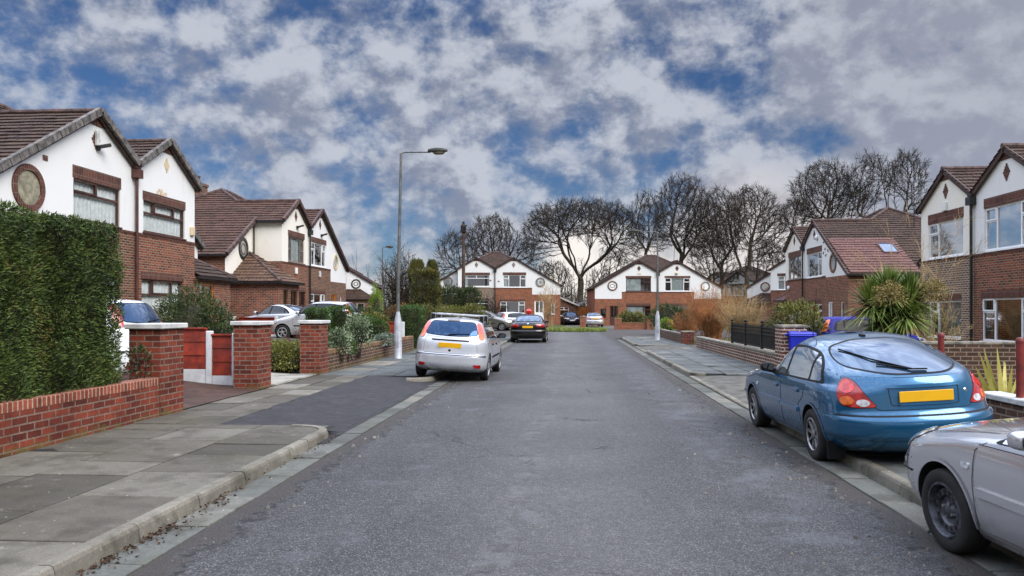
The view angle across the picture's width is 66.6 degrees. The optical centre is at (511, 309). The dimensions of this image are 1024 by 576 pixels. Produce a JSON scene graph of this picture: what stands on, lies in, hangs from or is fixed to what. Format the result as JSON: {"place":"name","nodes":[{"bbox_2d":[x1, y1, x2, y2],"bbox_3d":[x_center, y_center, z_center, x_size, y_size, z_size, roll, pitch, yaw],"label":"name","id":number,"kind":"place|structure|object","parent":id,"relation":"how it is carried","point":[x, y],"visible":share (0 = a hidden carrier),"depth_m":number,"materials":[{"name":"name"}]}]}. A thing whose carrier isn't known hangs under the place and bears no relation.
{"place":"outdoors","nodes":[
{"label":"outdoors","id":0,"kind":"place"},
{"bbox_2d":[0,375,367,575],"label":"pavement","id":1,"kind":"structure","parent":0,"point":[57,499],"depth_m":7.63,"materials":[{"name":"concrete"}]},
{"bbox_2d":[112,375,266,408],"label":"driveway","id":2,"kind":"structure","parent":0,"point":[196,393],"depth_m":14.54,"materials":[{"name":"red brick"}]},
{"bbox_2d":[106,299,161,381],"bbox_3d":[-8.222,0.555,13.976,3.928,1.550,2.033,0,0,4],"label":"parked car","id":3,"kind":"object","parent":2,"relation":"on","point":[136,311],"visible":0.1,"depth_m":13.48,"materials":[{"name":"white paint"}]},
{"bbox_2d":[271,373,315,385],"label":"path","id":4,"kind":"structure","parent":0,"point":[280,379],"depth_m":17.51,"materials":[{"name":"concrete"}]},
{"bbox_2d":[271,336,329,342],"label":"driveway","id":5,"kind":"structure","parent":0,"point":[275,337],"depth_m":30.37,"materials":[{"name":"concrete"}]},
{"bbox_2d":[247,304,302,317],"bbox_3d":[-10.419,0.440,34.977,4.567,1.420,1.973,0,0,24],"label":"parked car","id":6,"kind":"object","parent":5,"relation":"on","point":[281,310],"visible":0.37,"depth_m":34.18,"materials":[{"name":"silver metal"}]},
{"bbox_2d":[271,301,358,337],"bbox_3d":[-7.816,0.410,31.293,3.628,1.540,1.941,0,0,4],"label":"parked car","id":7,"kind":"object","parent":5,"relation":"on","point":[283,327],"visible":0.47,"depth_m":30.60,"materials":[{"name":"silver metal"}]},
{"bbox_2d":[321,337,509,377],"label":"pavement","id":8,"kind":"structure","parent":0,"point":[403,366],"depth_m":20.66,"materials":[{"name":"concrete"}]},
{"bbox_2d":[394,148,447,358],"bbox_3d":[-2.930,-1.785,24.877,1.750,6.770,0.320,0,0,4],"label":"street lamp","id":9,"kind":"object","parent":8,"relation":"on","point":[398,322],"visible":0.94,"depth_m":24.88,"materials":[{"name":"grey metal"}]},
{"bbox_2d":[184,322,730,409],"bbox_3d":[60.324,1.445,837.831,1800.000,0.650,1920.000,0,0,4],"label":"ground","id":10,"kind":"structure","parent":0,"point":[298,372],"depth_m":19.54,"materials":[{"name":"grey concrete"}]},
{"bbox_2d":[0,199,126,402],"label":"conifer hedge","id":11,"kind":"object","parent":10,"relation":"on","point":[56,331],"visible":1,"depth_m":9.35,"materials":[{"name":"green plant"}]},
{"bbox_2d":[0,378,159,457],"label":"garden wall","id":12,"kind":"structure","parent":10,"relation":"on","point":[40,421],"depth_m":9.41,"materials":[{"name":"brick"}]},
{"bbox_2d":[123,341,153,378],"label":"shrub","id":13,"kind":"object","parent":12,"relation":"on","point":[135,356],"visible":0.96,"depth_m":11.28,"materials":[{"name":"green plant"}]},
{"bbox_2d":[0,103,237,322],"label":"semi detached house","id":14,"kind":"structure","parent":10,"relation":"on","point":[92,164],"depth_m":24.51,"materials":[{"name":"white paint"}]},
{"bbox_2d":[11,163,45,211],"bbox_3d":[-12.584,-3.180,20.280,0.105,1.240,1.240,0,0,4],"label":"round window","id":15,"kind":"structure","parent":14,"relation":"in","point":[27,183],"depth_m":20.28,"materials":[{"name":"beige glass"}]},
{"bbox_2d":[73,178,122,228],"bbox_3d":[-12.420,-3.152,23.287,0.221,1.235,2.420,0,0,4],"label":"window","id":16,"kind":"structure","parent":14,"relation":"in","point":[91,200],"depth_m":23.34,"materials":[{"name":"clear glass"}]},
{"bbox_2d":[115,196,186,240],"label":"window","id":17,"kind":"structure","parent":14,"relation":"in","point":[158,219],"depth_m":27.18,"materials":[{"name":"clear glass"}]},
{"bbox_2d":[142,279,180,320],"bbox_3d":[-12.150,-0.328,27.042,0.221,1.405,2.850,0,0,4],"label":"window","id":18,"kind":"structure","parent":14,"relation":"in","point":[152,290],"depth_m":26.89,"materials":[{"name":"white glass"}]},
{"bbox_2d":[124,323,187,415],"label":"brick pillar","id":19,"kind":"structure","parent":10,"relation":"on","point":[163,343],"depth_m":11.51,"materials":[{"name":"red brick"}]},
{"bbox_2d":[152,280,240,331],"bbox_3d":[-7.550,0.286,18.803,2.715,2.061,1.829,0,0,4],"label":"shrub","id":20,"kind":"object","parent":10,"relation":"on","point":[192,314],"visible":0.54,"depth_m":18.52,"materials":[{"name":"green plant"}]},
{"bbox_2d":[184,327,232,385],"bbox_3d":[-8.562,0.843,16.011,6.060,1.606,0.130,0,0,4],"label":"panel fence","id":21,"kind":"object","parent":10,"relation":"on","point":[208,357],"visible":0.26,"depth_m":15.81,"materials":[{"name":"wood"}]},
{"bbox_2d":[230,321,273,389],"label":"brick pillar","id":22,"kind":"structure","parent":10,"relation":"on","point":[251,354],"depth_m":15.22,"materials":[{"name":"red brick"}]},
{"bbox_2d":[17,335,510,575],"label":"kerb","id":23,"kind":"structure","parent":10,"relation":"on","point":[85,556],"depth_m":6.05,"materials":[{"name":"concrete"}]},
{"bbox_2d":[195,175,349,316],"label":"semi detached house","id":24,"kind":"structure","parent":10,"relation":"on","point":[268,252],"depth_m":40.25,"materials":[{"name":"red brick"}]},
{"bbox_2d":[288,236,304,264],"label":"window","id":25,"kind":"structure","parent":24,"relation":"in","point":[292,241],"depth_m":42.16,"materials":[{"name":"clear glass"}]},
{"bbox_2d":[298,241,326,268],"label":"window","id":26,"kind":"structure","parent":24,"relation":"in","point":[318,251],"depth_m":45.62,"materials":[{"name":"white glass"}]},
{"bbox_2d":[271,341,299,371],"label":"shrub","id":27,"kind":"object","parent":10,"relation":"on","point":[284,357],"visible":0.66,"depth_m":19.01,"materials":[{"name":"green plant"}]},
{"bbox_2d":[297,320,329,374],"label":"brick pillar","id":28,"kind":"structure","parent":10,"relation":"on","point":[313,346],"depth_m":18.70,"materials":[{"name":"red brick"}]},
{"bbox_2d":[302,306,336,348],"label":"hedge","id":29,"kind":"object","parent":10,"relation":"on","point":[313,313],"visible":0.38,"depth_m":23.78,"materials":[{"name":"green plant"}]},
{"bbox_2d":[222,375,440,443],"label":"crossing tarmac","id":30,"kind":"structure","parent":10,"relation":"on","point":[342,406],"depth_m":13.04,"materials":[{"name":"grey asphalt"}]},
{"bbox_2d":[327,304,355,347],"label":"hedge","id":31,"kind":"object","parent":10,"relation":"on","point":[340,318],"visible":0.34,"depth_m":24.18,"materials":[{"name":"green plant"}]},
{"bbox_2d":[346,267,384,310],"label":"semi detached house","id":32,"kind":"structure","parent":10,"relation":"on","point":[359,291],"depth_m":83.73,"materials":[{"name":"white paint"}]},
{"bbox_2d":[328,336,413,371],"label":"garden wall","id":33,"kind":"structure","parent":10,"relation":"on","point":[376,350],"depth_m":23.07,"materials":[{"name":"brick"}]},
{"bbox_2d":[328,326,352,361],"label":"shrub","id":34,"kind":"object","parent":33,"relation":"on","point":[347,336],"visible":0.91,"depth_m":20.24,"materials":[{"name":"green plant"}]},
{"bbox_2d":[334,312,374,358],"bbox_3d":[-4.398,0.698,21.794,1.163,1.324,0.925,0,0,4],"label":"shrub","id":35,"kind":"object","parent":33,"relation":"on","point":[354,321],"visible":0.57,"depth_m":21.75,"materials":[{"name":"green plant"}]},
{"bbox_2d":[367,282,384,312],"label":"conifer","id":36,"kind":"object","parent":10,"relation":"on","point":[375,302],"visible":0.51,"depth_m":45.36,"materials":[{"name":"green plant"}]},
{"bbox_2d":[362,319,390,341],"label":"bush","id":37,"kind":"object","parent":10,"relation":"on","point":[380,329],"visible":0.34,"depth_m":25.98,"materials":[{"name":"green plant"}]},
{"bbox_2d":[373,240,417,307],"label":"bare tree","id":38,"kind":"object","parent":10,"relation":"on","point":[405,293],"visible":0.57,"depth_m":49.59,"materials":[{"name":"brown plant"}]},
{"bbox_2d":[400,304,425,348],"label":"hedge","id":39,"kind":"object","parent":10,"relation":"on","point":[412,317],"visible":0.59,"depth_m":31.67,"materials":[{"name":"green plant"}]},
{"bbox_2d":[407,258,442,314],"bbox_3d":[-4.163,-0.434,37.516,1.856,4.268,1.585,0,0,4],"label":"conifer tree","id":40,"kind":"object","parent":10,"relation":"on","point":[425,287],"visible":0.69,"depth_m":37.06,"materials":[{"name":"green plant"}]},
{"bbox_2d":[416,303,462,327],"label":"shrub","id":41,"kind":"object","parent":10,"relation":"on","point":[427,317],"visible":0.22,"depth_m":36.08,"materials":[{"name":"green plant"}]},
{"bbox_2d":[433,228,479,278],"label":"bare tree","id":42,"kind":"object","parent":10,"relation":"on","point":[456,245],"visible":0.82,"depth_m":95.58,"materials":[{"name":"brown plant"}]},
{"bbox_2d":[440,283,483,314],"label":"shrub","id":43,"kind":"object","parent":10,"relation":"on","point":[468,294],"visible":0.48,"depth_m":56.53,"materials":[{"name":"green plant"}]},
{"bbox_2d":[441,302,490,324],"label":"shrub","id":44,"kind":"object","parent":10,"relation":"on","point":[474,310],"visible":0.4,"depth_m":52.73,"materials":[{"name":"green plant"}]},
{"bbox_2d":[440,252,562,324],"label":"semi detached house","id":45,"kind":"structure","parent":10,"relation":"on","point":[515,283],"depth_m":86.00,"materials":[{"name":"white paint"}]},
{"bbox_2d":[465,275,489,286],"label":"window","id":46,"kind":"structure","parent":45,"relation":"in","point":[475,280],"depth_m":86.90,"materials":[{"name":"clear glass"}]},
{"bbox_2d":[500,301,524,313],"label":"window","id":47,"kind":"structure","parent":45,"relation":"in","point":[514,306],"depth_m":86.90,"materials":[{"name":"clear glass"}]},
{"bbox_2d":[503,275,525,287],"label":"window","id":48,"kind":"structure","parent":45,"relation":"in","point":[509,281],"depth_m":86.90,"materials":[{"name":"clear glass"}]},
{"bbox_2d":[466,211,539,265],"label":"bare tree","id":49,"kind":"object","parent":10,"relation":"on","point":[488,223],"visible":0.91,"depth_m":98.35,"materials":[{"name":"brown plant"}]},
{"bbox_2d":[535,273,559,326],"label":"bare tree","id":50,"kind":"object","parent":10,"relation":"on","point":[546,302],"visible":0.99,"depth_m":67.89,"materials":[{"name":"brown plant"}]},
{"bbox_2d":[533,259,573,297],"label":"bare tree","id":51,"kind":"object","parent":10,"relation":"on","point":[547,271],"visible":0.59,"depth_m":107.46,"materials":[{"name":"brown plant"}]},
{"bbox_2d":[351,247,760,308],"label":"undergrowth","id":52,"kind":"object","parent":10,"relation":"on","point":[572,298],"visible":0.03,"depth_m":133.73,"materials":[{"name":"brown plant"}]},
{"bbox_2d":[560,297,588,324],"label":"garage","id":53,"kind":"structure","parent":10,"relation":"on","point":[566,305],"depth_m":90.00,"materials":[{"name":"brown brick"}]},
{"bbox_2d":[517,194,643,305],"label":"bare tree","id":54,"kind":"object","parent":10,"relation":"on","point":[546,223],"visible":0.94,"depth_m":103.02,"materials":[{"name":"brown plant"}]},
{"bbox_2d":[584,247,630,288],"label":"bare tree","id":55,"kind":"object","parent":10,"relation":"on","point":[602,266],"visible":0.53,"depth_m":107.69,"materials":[{"name":"brown plant"}]},
{"bbox_2d":[616,309,647,321],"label":"shrub","id":56,"kind":"object","parent":10,"relation":"on","point":[628,316],"visible":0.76,"depth_m":67.67,"materials":[{"name":"green plant"}]},
{"bbox_2d":[625,183,670,255],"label":"bare tree","id":57,"kind":"object","parent":10,"relation":"on","point":[652,237],"visible":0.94,"depth_m":99.61,"materials":[{"name":"brown plant"}]},
{"bbox_2d":[585,255,723,325],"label":"semi detached house","id":58,"kind":"structure","parent":10,"relation":"on","point":[631,286],"depth_m":84.00,"materials":[{"name":"white paint"}]},
{"bbox_2d":[625,278,651,291],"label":"window","id":59,"kind":"structure","parent":58,"relation":"in","point":[632,284],"depth_m":84.15,"materials":[{"name":"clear glass"}]},
{"bbox_2d":[664,278,690,291],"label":"window","id":60,"kind":"structure","parent":58,"relation":"in","point":[671,284],"depth_m":84.15,"materials":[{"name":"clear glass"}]},
{"bbox_2d":[646,301,701,331],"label":"shrub","id":61,"kind":"object","parent":10,"relation":"on","point":[664,312],"visible":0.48,"depth_m":51.63,"materials":[{"name":"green plant"}]},
{"bbox_2d":[665,311,700,335],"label":"bare shrub","id":62,"kind":"object","parent":10,"relation":"on","point":[684,325],"visible":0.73,"depth_m":40.80,"materials":[{"name":"brown plant"}]},
{"bbox_2d":[651,171,728,262],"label":"bare tree","id":63,"kind":"object","parent":10,"relation":"on","point":[690,186],"visible":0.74,"depth_m":105.26,"materials":[{"name":"brown plant"}]},
{"bbox_2d":[675,183,745,312],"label":"bare tree","id":64,"kind":"object","parent":10,"relation":"on","point":[707,216],"visible":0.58,"depth_m":103.56,"materials":[{"name":"brown plant"}]},
{"bbox_2d":[678,277,744,340],"bbox_3d":[9.868,-0.033,37.988,3.635,3.341,3.435,0,0,4],"label":"bare shrub","id":65,"kind":"object","parent":10,"relation":"on","point":[708,323],"visible":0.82,"depth_m":37.73,"materials":[{"name":"brown plant"}]},
{"bbox_2d":[685,231,743,289],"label":"bare tree","id":66,"kind":"object","parent":10,"relation":"on","point":[724,256],"visible":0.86,"depth_m":99.56,"materials":[{"name":"brown plant"}]},
{"bbox_2d":[696,336,774,365],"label":"garden wall","id":67,"kind":"structure","parent":10,"relation":"on","point":[754,355],"depth_m":24.48,"materials":[{"name":"brown brick"}]},
{"bbox_2d":[731,319,782,349],"bbox_3d":[7.082,0.695,22.894,0.100,0.830,5.987,0,0,4],"label":"iron railing","id":68,"kind":"object","parent":67,"relation":"on","point":[741,333],"visible":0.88,"depth_m":22.73,"materials":[{"name":"black metal"}]},
{"bbox_2d":[707,266,763,321],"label":"semi detached house","id":69,"kind":"structure","parent":10,"relation":"on","point":[752,278],"depth_m":106.94,"materials":[{"name":"orange brick"}]},
{"bbox_2d":[706,283,773,343],"bbox_3d":[9.882,0.191,33.970,2.791,2.891,3.006,0,0,-41],"label":"bare shrub","id":70,"kind":"object","parent":10,"relation":"on","point":[731,314],"visible":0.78,"depth_m":33.79,"materials":[{"name":"beige plant"}]},
{"bbox_2d":[710,181,794,299],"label":"bare tree","id":71,"kind":"object","parent":10,"relation":"on","point":[759,228],"visible":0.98,"depth_m":91.40,"materials":[{"name":"brown plant"}]},
{"bbox_2d":[742,236,783,280],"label":"bare tree","id":72,"kind":"object","parent":10,"relation":"on","point":[763,267],"visible":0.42,"depth_m":97.58,"materials":[{"name":"brown plant"}]},
{"bbox_2d":[742,259,785,320],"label":"semi detached house","id":73,"kind":"structure","parent":10,"relation":"on","point":[771,285],"depth_m":77.69,"materials":[{"name":"white paint"}]},
{"bbox_2d":[774,325,807,365],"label":"brick pillar","id":74,"kind":"structure","parent":10,"relation":"on","point":[781,346],"depth_m":19.23,"materials":[{"name":"brown brick"}]},
{"bbox_2d":[774,197,816,229],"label":"bare tree","id":75,"kind":"object","parent":10,"relation":"on","point":[794,215],"visible":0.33,"depth_m":103.63,"materials":[{"name":"brown plant"}]},
{"bbox_2d":[784,331,816,350],"bbox_3d":[7.081,1.060,19.303,0.745,1.079,0.600,0,0,4],"label":"wheelie bin","id":76,"kind":"object","parent":10,"relation":"on","point":[795,338],"visible":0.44,"depth_m":19.04,"materials":[{"name":"blue plastic"}]},
{"bbox_2d":[769,297,835,335],"bbox_3d":[9.085,0.608,24.511,1.956,2.061,1.497,0,0,4],"label":"shrub","id":77,"kind":"object","parent":10,"relation":"on","point":[791,310],"visible":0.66,"depth_m":24.32,"materials":[{"name":"green plant"}]},
{"bbox_2d":[622,336,1023,564],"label":"kerb","id":78,"kind":"structure","parent":10,"relation":"on","point":[891,480],"depth_m":7.86,"materials":[{"name":"concrete"}]},
{"bbox_2d":[783,157,869,225],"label":"bare tree","id":79,"kind":"object","parent":10,"relation":"on","point":[830,202],"visible":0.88,"depth_m":94.22,"materials":[{"name":"brown plant"}]},
{"bbox_2d":[773,207,920,336],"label":"semi detached house","id":80,"kind":"structure","parent":10,"relation":"on","point":[819,254],"depth_m":44.54,"materials":[{"name":"red brick"}]},
{"bbox_2d":[788,255,800,280],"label":"window","id":81,"kind":"structure","parent":80,"relation":"in","point":[794,262],"depth_m":50.49,"materials":[{"name":"glass"}]},
{"bbox_2d":[806,251,821,278],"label":"window","id":82,"kind":"structure","parent":80,"relation":"in","point":[814,259],"depth_m":46.41,"materials":[{"name":"glass"}]},
{"bbox_2d":[807,316,926,340],"bbox_3d":[11.298,0.910,25.027,3.928,1.420,1.996,0,0,-4],"label":"parked car","id":83,"kind":"object","parent":10,"relation":"on","point":[832,322],"visible":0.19,"depth_m":24.30,"materials":[{"name":"blue paint"}]},
{"bbox_2d":[844,147,902,217],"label":"bare tree","id":84,"kind":"object","parent":10,"relation":"on","point":[870,182],"visible":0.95,"depth_m":91.64,"materials":[{"name":"brown plant"}]},
{"bbox_2d":[836,263,950,340],"bbox_3d":[10.463,0.197,21.444,3.117,3.126,2.587,0,0,4],"label":"cordyline palm","id":85,"kind":"object","parent":10,"relation":"on","point":[890,304],"visible":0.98,"depth_m":21.14,"materials":[{"name":"green plant"}]},
{"bbox_2d":[880,146,932,215],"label":"bare tree","id":86,"kind":"object","parent":10,"relation":"on","point":[898,170],"visible":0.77,"depth_m":93.50,"materials":[{"name":"brown plant"}]},
{"bbox_2d":[838,193,994,339],"bbox_3d":[12.759,-1.101,25.289,4.762,5.472,3.924,0,0,-29],"label":"bare shrub","id":87,"kind":"object","parent":10,"relation":"on","point":[938,272],"visible":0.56,"depth_m":25.07,"materials":[{"name":"brown plant"}]},
{"bbox_2d":[913,302,976,340],"bbox_3d":[11.721,0.692,21.577,2.045,1.887,1.411,0,0,30],"label":"bare shrub","id":88,"kind":"object","parent":10,"relation":"on","point":[947,336],"visible":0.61,"depth_m":21.43,"materials":[{"name":"brown plant"}]},
{"bbox_2d":[921,341,1015,385],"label":"garden wall","id":89,"kind":"structure","parent":10,"relation":"on","point":[966,354],"depth_m":15.95,"materials":[{"name":"brick"}]},
{"bbox_2d":[914,143,1023,340],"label":"semi detached house","id":90,"kind":"structure","parent":10,"relation":"on","point":[989,300],"depth_m":27.20,"materials":[{"name":"brown brick"}]},
{"bbox_2d":[927,218,963,259],"bbox_3d":[16.388,-2.652,29.455,0.160,1.395,2.800,0,0,4],"label":"window","id":91,"kind":"structure","parent":90,"relation":"in","point":[950,225],"depth_m":29.44,"materials":[{"name":"glass"}]},
{"bbox_2d":[929,300,990,339],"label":"window","id":92,"kind":"structure","parent":90,"relation":"in","point":[956,304],"depth_m":28.92,"materials":[{"name":"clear glass"}]},
{"bbox_2d":[982,200,1023,252],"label":"window","id":93,"kind":"structure","parent":90,"relation":"in","point":[1007,220],"depth_m":25.53,"materials":[{"name":"glass"}]},
{"bbox_2d":[983,297,1023,340],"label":"window","id":94,"kind":"structure","parent":90,"relation":"in","point":[1014,306],"depth_m":26.39,"materials":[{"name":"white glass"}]},
{"bbox_2d":[984,391,1023,418],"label":"garden wall","id":95,"kind":"structure","parent":10,"relation":"on","point":[1004,405],"depth_m":9.50,"materials":[{"name":"brick"}]},
{"bbox_2d":[1015,337,1023,397],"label":"gate post","id":96,"kind":"object","parent":95,"relation":"on","point":[1019,341],"visible":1,"depth_m":9.31,"materials":[{"name":"red metal"}]},
{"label":"grass","id":97,"kind":"object","parent":10,"relation":"on","visible":0},
{"bbox_2d":[975,348,1015,393],"bbox_3d":[6.776,1.095,10.882,1.136,1.110,1.258,0,0,4],"label":"yucca","id":98,"kind":"object","parent":97,"relation":"on","point":[1002,382],"visible":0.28,"depth_m":10.90,"materials":[{"name":"yellow plant"}]},
{"bbox_2d":[0,0,1023,308],"label":"sky","id":99,"kind":"structure","parent":0,"point":[318,103],"materials":[{"name":"blue"}]},
{"bbox_2d":[129,328,995,575],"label":"road","id":100,"kind":"structure","parent":0,"point":[535,457],"depth_m":6.83,"materials":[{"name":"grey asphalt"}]},
{"bbox_2d":[77,339,518,575],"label":"gutter","id":101,"kind":"object","parent":100,"relation":"on","point":[151,551],"visible":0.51,"depth_m":6.72,"materials":[{"name":"concrete"}]},
{"bbox_2d":[77,435,336,575],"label":"fallen leaves","id":102,"kind":"object","parent":101,"relation":"on","point":[105,560],"visible":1,"depth_m":5.63,"materials":[{"name":"brown plant"}]},
{"bbox_2d":[415,313,505,379],"bbox_3d":[-1.243,0.850,19.700,2.058,1.502,4.225,4,0,5],"label":"parked car","id":103,"kind":"object","parent":100,"relation":"on","point":[462,344],"visible":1,"depth_m":17.85,"materials":[{"name":"silver metal"}]},
{"bbox_2d":[480,310,511,330],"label":"parked car","id":104,"kind":"object","parent":100,"relation":"on","point":[500,323],"visible":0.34,"depth_m":61.73,"materials":[{"name":"grey paint"}]},
{"bbox_2d":[510,314,548,341],"bbox_3d":[0.943,0.940,41.226,1.973,1.420,4.567,0,0,4],"label":"parked car","id":105,"kind":"object","parent":100,"relation":"on","point":[529,326],"visible":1,"depth_m":39.14,"materials":[{"name":"black paint"}]},
{"bbox_2d":[616,339,1023,575],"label":"gutter","id":106,"kind":"object","parent":100,"relation":"on","point":[993,561],"visible":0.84,"depth_m":7.34,"materials":[{"name":"stone"}]},
{"bbox_2d":[744,288,993,460],"bbox_3d":[4.159,0.659,9.735,1.915,1.892,4.332,-4,0,3],"label":"parked car","id":107,"kind":"object","parent":100,"relation":"on","point":[837,395],"visible":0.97,"depth_m":8.08,"materials":[{"name":"blue paint"}]},
{"bbox_2d":[903,417,1023,556],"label":"parked car","id":108,"kind":"object","parent":100,"relation":"on","point":[966,479],"visible":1,"depth_m":5.07,"materials":[{"name":"silver metal"}]},
{"label":"grass bed","id":109,"kind":"structure","parent":100,"relation":"on","visible":0},
{"bbox_2d":[548,326,607,331],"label":"grass","id":110,"kind":"structure","parent":109,"relation":"on","point":[575,329],"depth_m":58.97,"materials":[{"name":"green plant"}]},
{"bbox_2d":[621,336,908,479],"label":"pavement","id":111,"kind":"structure","parent":0,"point":[695,359],"depth_m":22.23,"materials":[{"name":"grey concrete"}]},
{"bbox_2d":[628,229,659,339],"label":"street lamp","id":112,"kind":"object","parent":111,"relation":"on","point":[657,319],"visible":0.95,"depth_m":40.26,"materials":[{"name":"grey metal"}]},
{"bbox_2d":[691,375,748,408],"bbox_3d":[5.304,1.590,15.659,2.412,0.087,6.800,0,0,4],"label":"crossing concrete","id":113,"kind":"object","parent":111,"relation":"on","point":[733,386],"visible":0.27,"depth_m":16.95,"materials":[{"name":"grey concrete"}]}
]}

